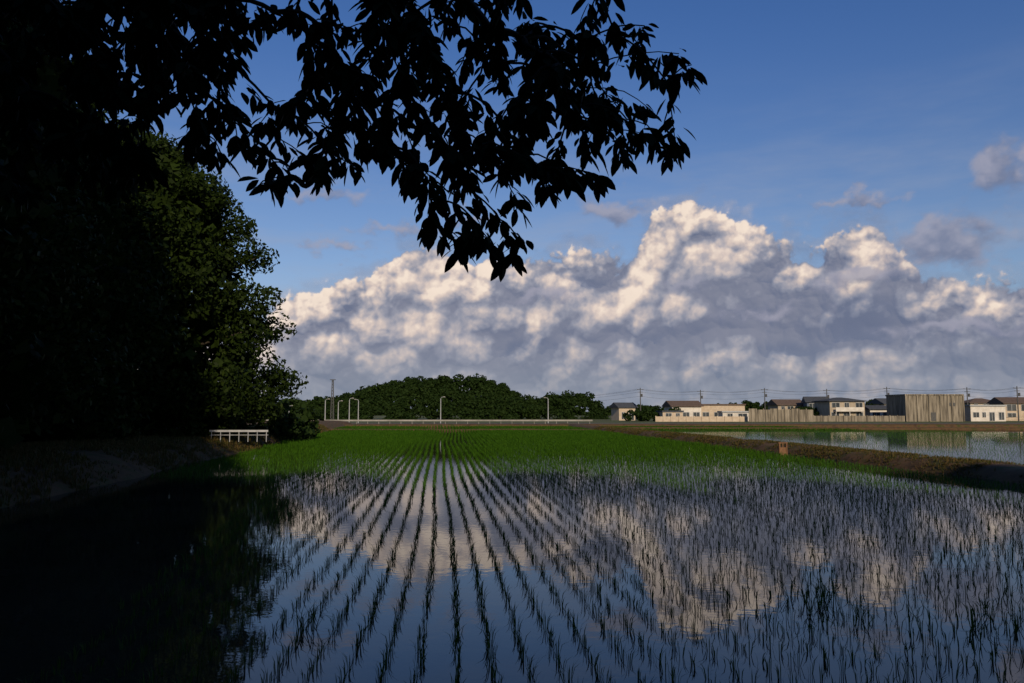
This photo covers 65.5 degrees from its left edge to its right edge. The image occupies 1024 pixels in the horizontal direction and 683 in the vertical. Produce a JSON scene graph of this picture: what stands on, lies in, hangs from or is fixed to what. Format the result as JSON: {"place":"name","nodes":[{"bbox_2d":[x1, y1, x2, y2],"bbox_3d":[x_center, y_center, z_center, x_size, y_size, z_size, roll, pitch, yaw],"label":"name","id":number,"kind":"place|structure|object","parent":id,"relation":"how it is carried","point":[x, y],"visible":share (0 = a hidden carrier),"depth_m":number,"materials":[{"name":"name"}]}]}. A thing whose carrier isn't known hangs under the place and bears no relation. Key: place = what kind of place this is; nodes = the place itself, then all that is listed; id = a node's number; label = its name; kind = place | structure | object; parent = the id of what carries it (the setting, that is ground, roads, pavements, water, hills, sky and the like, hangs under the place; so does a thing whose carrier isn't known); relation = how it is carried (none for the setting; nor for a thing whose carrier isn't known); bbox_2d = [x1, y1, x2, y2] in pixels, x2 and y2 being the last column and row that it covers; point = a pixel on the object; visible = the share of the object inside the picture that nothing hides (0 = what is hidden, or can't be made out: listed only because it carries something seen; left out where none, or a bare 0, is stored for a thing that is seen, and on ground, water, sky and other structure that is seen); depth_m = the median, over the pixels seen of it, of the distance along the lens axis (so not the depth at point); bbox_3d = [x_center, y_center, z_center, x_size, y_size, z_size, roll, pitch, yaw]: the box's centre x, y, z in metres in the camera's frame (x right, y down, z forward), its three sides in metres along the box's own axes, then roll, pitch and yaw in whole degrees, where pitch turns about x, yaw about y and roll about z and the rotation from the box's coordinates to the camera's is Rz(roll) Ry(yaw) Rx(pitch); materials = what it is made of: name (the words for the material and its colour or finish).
{"place":"outdoors","nodes":[
{"label":"outdoors","id":0,"kind":"place"},
{"bbox_2d":[0,420,351,507],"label":"grove bank","id":1,"kind":"structure","parent":0,"point":[59,486],"depth_m":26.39,"materials":[{"name":"green plant"}]},
{"bbox_2d":[0,0,141,449],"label":"broadleaf tree","id":2,"kind":"object","parent":1,"relation":"on","point":[21,374],"visible":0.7,"depth_m":24.39,"materials":[{"name":"green plant"}]},
{"bbox_2d":[0,23,191,441],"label":"broadleaf tree","id":3,"kind":"object","parent":1,"relation":"on","point":[106,314],"visible":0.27,"depth_m":36.13,"materials":[{"name":"green plant"}]},
{"bbox_2d":[25,126,308,440],"bbox_3d":[-23.196,-3.375,48.577,20.167,20.094,20.544,0,-5,0],"label":"broadleaf tree","id":4,"kind":"object","parent":1,"relation":"on","point":[186,389],"visible":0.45,"depth_m":45.98,"materials":[{"name":"green plant"}]},
{"bbox_2d":[152,395,323,441],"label":"undergrowth","id":5,"kind":"object","parent":1,"relation":"on","point":[299,424],"visible":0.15,"depth_m":59.86,"materials":[{"name":"green plant"}]},
{"bbox_2d":[209,430,267,441],"bbox_3d":[-15.000,5.183,43.737,3.200,0.650,0.057,0,-5,-1],"label":"pipe fence","id":6,"kind":"object","parent":1,"relation":"on","point":[229,431],"visible":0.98,"depth_m":43.73,"materials":[{"name":"white metal"}]},
{"bbox_2d":[0,0,706,281],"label":"overhanging tree","id":7,"kind":"object","parent":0,"point":[77,29],"visible":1,"depth_m":3.98,"materials":[{"name":"green plant"}]},
{"bbox_2d":[317,373,527,419],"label":"wooded hill","id":8,"kind":"structure","parent":0,"point":[483,398],"depth_m":242.00,"materials":[{"name":"green plant"}]},
{"bbox_2d":[0,431,1023,682],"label":"paddy water","id":9,"kind":"structure","parent":0,"point":[76,567],"depth_m":10.44,"materials":[{"name":"blue liquid"}]},
{"bbox_2d":[16,429,1023,682],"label":"rice plants","id":10,"kind":"object","parent":9,"relation":"on","point":[556,447],"visible":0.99,"depth_m":18.10,"materials":[{"name":"green plant"}]},
{"bbox_2d":[287,575,1023,629],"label":"weeds","id":11,"kind":"object","parent":9,"relation":"on","point":[822,596],"visible":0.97,"depth_m":8.58,"materials":[{"name":"green plant"}]},
{"bbox_2d":[59,0,1023,321],"label":"sky","id":12,"kind":"structure","parent":0,"point":[802,103],"materials":[{"name":"blue"}]},
{"bbox_2d":[205,199,1023,411],"bbox_3d":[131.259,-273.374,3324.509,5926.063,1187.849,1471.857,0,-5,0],"label":"cloud","id":13,"kind":"structure","parent":0,"point":[610,326],"depth_m":3821.33,"materials":[{"name":"white"}]},
{"bbox_2d":[257,414,1023,422],"bbox_3d":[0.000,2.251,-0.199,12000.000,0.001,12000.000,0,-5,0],"label":"ground","id":14,"kind":"structure","parent":0,"point":[542,418],"depth_m":172.44,"materials":[{"name":"soil"}]},
{"bbox_2d":[261,395,332,415],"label":"distant woods","id":15,"kind":"object","parent":14,"relation":"on","point":[316,402],"visible":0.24,"depth_m":262.45,"materials":[{"name":"green plant"}]},
{"bbox_2d":[330,379,335,419],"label":"lattice mast","id":16,"kind":"object","parent":14,"relation":"on","point":[332,397],"visible":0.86,"depth_m":154.54,"materials":[{"name":"metal"}]},
{"bbox_2d":[266,420,592,423],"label":"guard rail","id":17,"kind":"object","parent":14,"relation":"on","point":[463,420],"visible":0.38,"depth_m":143.34,"materials":[{"name":"white metal"}]},
{"bbox_2d":[331,429,592,430],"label":"levee","id":18,"kind":"structure","parent":14,"relation":"on","point":[468,429],"depth_m":93.00,"materials":[{"name":"brown soil"}]},
{"bbox_2d":[364,407,584,415],"bbox_3d":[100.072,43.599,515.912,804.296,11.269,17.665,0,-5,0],"label":"distant woods","id":19,"kind":"object","parent":14,"relation":"on","point":[457,414],"visible":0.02,"depth_m":514.02,"materials":[{"name":"green plant"}]},
{"bbox_2d":[519,390,609,418],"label":"distant woods","id":20,"kind":"object","parent":14,"relation":"on","point":[563,405],"visible":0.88,"depth_m":257.28,"materials":[{"name":"green plant"}]},
{"bbox_2d":[560,423,596,427],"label":"levee","id":21,"kind":"structure","parent":14,"relation":"on","point":[580,425],"depth_m":109.39,"materials":[{"name":"grey concrete"}]},
{"bbox_2d":[611,408,635,419],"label":"walls","id":22,"kind":"structure","parent":14,"relation":"on","point":[616,413],"depth_m":214.48,"materials":[{"name":"white paint"}]},
{"bbox_2d":[609,402,637,407],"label":"roof","id":23,"kind":"structure","parent":22,"relation":"on","point":[621,405],"depth_m":215.09,"materials":[{"name":"tile"}]},
{"bbox_2d":[637,388,643,410],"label":"utility pole","id":24,"kind":"object","parent":14,"relation":"on","point":[640,389],"visible":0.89,"depth_m":211.34,"materials":[{"name":"concrete"}]},
{"bbox_2d":[596,388,1023,400],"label":"power lines","id":25,"kind":"object","parent":24,"relation":"attached to","point":[795,394],"visible":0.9,"depth_m":214.08,"materials":[{"name":"metal"}]},
{"bbox_2d":[623,406,680,420],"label":"garden shrubs","id":26,"kind":"object","parent":14,"relation":"on","point":[645,415],"visible":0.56,"depth_m":194.66,"materials":[{"name":"green plant"}]},
{"bbox_2d":[656,411,683,416],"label":"bungalow","id":27,"kind":"object","parent":14,"relation":"on","point":[670,413],"visible":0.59,"depth_m":191.23,"materials":[{"name":"paint"}]},
{"bbox_2d":[666,413,679,416],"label":"windows and door","id":28,"kind":"structure","parent":27,"relation":"in","point":[677,414],"depth_m":191.07,"materials":[{"name":"grey glass"}]},
{"bbox_2d":[662,401,703,416],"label":"bungalow","id":29,"kind":"object","parent":14,"relation":"on","point":[691,408],"visible":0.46,"depth_m":199.48,"materials":[{"name":"white paint"}]},
{"bbox_2d":[683,412,699,416],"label":"windows and door","id":30,"kind":"structure","parent":29,"relation":"in","point":[685,414],"depth_m":199.24,"materials":[{"name":"grey glass"}]},
{"bbox_2d":[343,424,1023,426],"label":"levee","id":31,"kind":"structure","parent":14,"relation":"on","point":[871,425],"depth_m":117.72,"materials":[{"name":"brown soil"}]},
{"bbox_2d":[655,416,747,421],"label":"panels","id":32,"kind":"object","parent":14,"relation":"on","point":[701,419],"visible":1,"depth_m":187.11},
{"bbox_2d":[701,404,745,416],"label":"bungalow","id":33,"kind":"object","parent":14,"relation":"on","point":[708,410],"visible":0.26,"depth_m":202.29,"materials":[{"name":"beige paint"}]},
{"bbox_2d":[703,412,717,416],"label":"windows and door","id":34,"kind":"structure","parent":33,"relation":"in","point":[705,414],"depth_m":202.30,"materials":[{"name":"grey glass"}]},
{"bbox_2d":[717,411,748,420],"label":"bungalow","id":35,"kind":"structure","parent":14,"relation":"on","point":[733,413],"depth_m":193.16,"materials":[{"name":"paint"}]},
{"bbox_2d":[728,414,746,416],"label":"windows and door","id":36,"kind":"structure","parent":35,"relation":"in","point":[729,415],"depth_m":193.13,"materials":[{"name":"grey glass"}]},
{"bbox_2d":[602,399,871,418],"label":"distant woods","id":37,"kind":"object","parent":14,"relation":"on","point":[748,406],"visible":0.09,"depth_m":277.88,"materials":[{"name":"green plant"}]},
{"bbox_2d":[761,388,767,409],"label":"utility pole","id":38,"kind":"object","parent":14,"relation":"on","point":[764,392],"visible":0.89,"depth_m":213.39,"materials":[{"name":"concrete"}]},
{"bbox_2d":[749,409,813,421],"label":"panels","id":39,"kind":"object","parent":14,"relation":"on","point":[784,415],"visible":1,"depth_m":185.17,"materials":[{"name":"beige wood"}]},
{"bbox_2d":[768,405,802,409],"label":"walls","id":40,"kind":"structure","parent":14,"relation":"on","point":[778,407],"depth_m":234.35,"materials":[{"name":"beige"}]},
{"bbox_2d":[766,399,802,405],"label":"roof","id":41,"kind":"structure","parent":40,"relation":"on","point":[784,402],"depth_m":236.15,"materials":[{"name":"brown tile"}]},
{"bbox_2d":[790,406,818,415],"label":"garden shrubs","id":42,"kind":"object","parent":14,"relation":"on","point":[815,412],"visible":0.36,"depth_m":210.22,"materials":[{"name":"green plant"}]},
{"bbox_2d":[591,426,1023,483],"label":"levee","id":43,"kind":"structure","parent":14,"relation":"on","point":[1003,471],"depth_m":31.33,"materials":[{"name":"brown soil"}]},
{"bbox_2d":[778,442,787,454],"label":"sluice gate","id":44,"kind":"structure","parent":43,"relation":"on","point":[782,450],"depth_m":41.14,"materials":[{"name":"brown wood"}]},
{"bbox_2d":[594,426,1023,482],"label":"bank grass","id":45,"kind":"structure","parent":43,"relation":"on","point":[820,448],"depth_m":37.59,"materials":[{"name":"green plant"}]},
{"bbox_2d":[625,427,1023,429],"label":"levee","id":46,"kind":"structure","parent":14,"relation":"on","point":[939,428],"depth_m":99.19,"materials":[{"name":"brown soil"}]},
{"bbox_2d":[814,401,864,415],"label":"walls","id":47,"kind":"structure","parent":14,"relation":"on","point":[825,409],"depth_m":204.72,"materials":[{"name":"beige paint"}]},
{"bbox_2d":[811,397,865,401],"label":"roof","id":48,"kind":"structure","parent":47,"relation":"on","point":[837,399],"depth_m":205.74,"materials":[{"name":"tile"}]},
{"bbox_2d":[831,402,862,415],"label":"window frames","id":49,"kind":"structure","parent":47,"relation":"attached to","point":[844,406],"depth_m":204.19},
{"bbox_2d":[832,403,862,415],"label":"windows and door","id":50,"kind":"structure","parent":47,"relation":"attached to","point":[834,405],"depth_m":204.13,"materials":[{"name":"grey glass"}]},
{"bbox_2d":[833,407,863,415],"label":"balcony","id":51,"kind":"structure","parent":47,"relation":"attached to","point":[849,409],"depth_m":203.04,"materials":[{"name":"white paint"}]},
{"bbox_2d":[813,415,904,421],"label":"panels","id":52,"kind":"object","parent":14,"relation":"on","point":[859,418],"visible":0.99,"depth_m":189.10,"materials":[{"name":"beige wood"}]},
{"bbox_2d":[865,410,886,415],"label":"walls","id":53,"kind":"structure","parent":14,"relation":"on","point":[868,412],"depth_m":207.22,"materials":[{"name":"white paint"}]},
{"bbox_2d":[865,405,886,409],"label":"roof","id":54,"kind":"structure","parent":53,"relation":"on","point":[875,407],"depth_m":208.07,"materials":[{"name":"tile"}]},
{"bbox_2d":[873,412,886,415],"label":"windows and door","id":55,"kind":"structure","parent":53,"relation":"attached to","point":[878,413],"depth_m":207.13,"materials":[{"name":"grey glass"}]},
{"bbox_2d":[885,394,963,421],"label":"walls","id":56,"kind":"structure","parent":14,"relation":"on","point":[895,404],"depth_m":189.43,"materials":[{"name":"metal"}]},
{"bbox_2d":[905,396,964,420],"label":"pilasters","id":57,"kind":"object","parent":56,"relation":"attached to","point":[940,408],"visible":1,"depth_m":189.14,"materials":[{"name":"brown wood"}]},
{"bbox_2d":[931,403,954,420],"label":"door and vent","id":58,"kind":"structure","parent":56,"relation":"attached to","point":[933,416],"depth_m":189.12,"materials":[{"name":"metal"}]},
{"bbox_2d":[964,403,985,404],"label":"walls","id":59,"kind":"structure","parent":14,"relation":"on","point":[974,403],"depth_m":234.30,"materials":[{"name":"beige"}]},
{"bbox_2d":[964,398,989,402],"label":"roof","id":60,"kind":"structure","parent":59,"relation":"on","point":[978,400],"depth_m":235.71,"materials":[{"name":"tile"}]},
{"bbox_2d":[965,406,1005,420],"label":"walls","id":61,"kind":"structure","parent":14,"relation":"on","point":[969,410],"depth_m":194.26,"materials":[{"name":"white paint"}]},
{"bbox_2d":[964,405,1006,405],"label":"flat roof","id":62,"kind":"structure","parent":61,"relation":"on","point":[985,405],"depth_m":194.16,"materials":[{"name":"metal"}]},
{"bbox_2d":[973,412,1003,420],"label":"windows and door","id":63,"kind":"structure","parent":61,"relation":"attached to","point":[976,414],"depth_m":194.15,"materials":[{"name":"grey glass"}]},
{"bbox_2d":[989,404,1023,420],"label":"walls","id":64,"kind":"structure","parent":14,"relation":"on","point":[1021,415],"depth_m":204.25,"materials":[{"name":"beige paint"}]},
{"bbox_2d":[986,397,1023,403],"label":"roof","id":65,"kind":"structure","parent":64,"relation":"on","point":[1004,400],"depth_m":206.77,"materials":[{"name":"brown tile"}]},
{"bbox_2d":[1016,386,1019,420],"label":"utility pole","id":66,"kind":"object","parent":14,"relation":"on","point":[1018,394],"visible":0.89,"depth_m":191.34,"materials":[{"name":"concrete"}]},
{"bbox_2d":[294,141,1023,336],"bbox_3d":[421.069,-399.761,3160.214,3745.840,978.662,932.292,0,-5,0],"label":"cloud","id":67,"kind":"structure","parent":0,"point":[932,238],"depth_m":3116.87,"materials":[{"name":"white"}]},
{"bbox_2d":[389,427,948,430],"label":"paddy water","id":68,"kind":"structure","parent":0,"point":[734,430],"depth_m":95.02,"materials":[{"name":"grey liquid"}]},
{"bbox_2d":[334,425,858,429],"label":"rice plants","id":69,"kind":"object","parent":68,"relation":"on","point":[463,427],"visible":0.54,"depth_m":104.40,"materials":[{"name":"green plant"}]},
{"bbox_2d":[352,423,1023,423],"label":"road verge","id":70,"kind":"structure","parent":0,"point":[694,423],"depth_m":145.15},
{"bbox_2d":[801,396,828,402],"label":"roof","id":71,"kind":"structure","parent":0,"point":[804,399],"depth_m":229.49,"materials":[{"name":"tile"}]},
{"bbox_2d":[662,430,1023,464],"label":"paddy water","id":72,"kind":"structure","parent":0,"point":[982,453],"depth_m":59.67,"materials":[{"name":"liquid"}]},
{"bbox_2d":[655,429,1023,463],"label":"rice plants","id":73,"kind":"object","parent":72,"relation":"on","point":[874,431],"visible":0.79,"depth_m":69.81,"materials":[{"name":"green plant"}]},
{"bbox_2d":[867,398,885,403],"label":"roof","id":74,"kind":"structure","parent":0,"point":[878,401],"depth_m":241.39,"materials":[{"name":"tile"}]},
{"label":"window frames","id":75,"kind":"object","parent":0,"visible":0},
{"bbox_2d":[1007,405,1023,416],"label":"windows and door","id":76,"kind":"structure","parent":75,"relation":"attached to","point":[1009,408],"depth_m":204.36,"materials":[{"name":"grey glass"}]}
]}

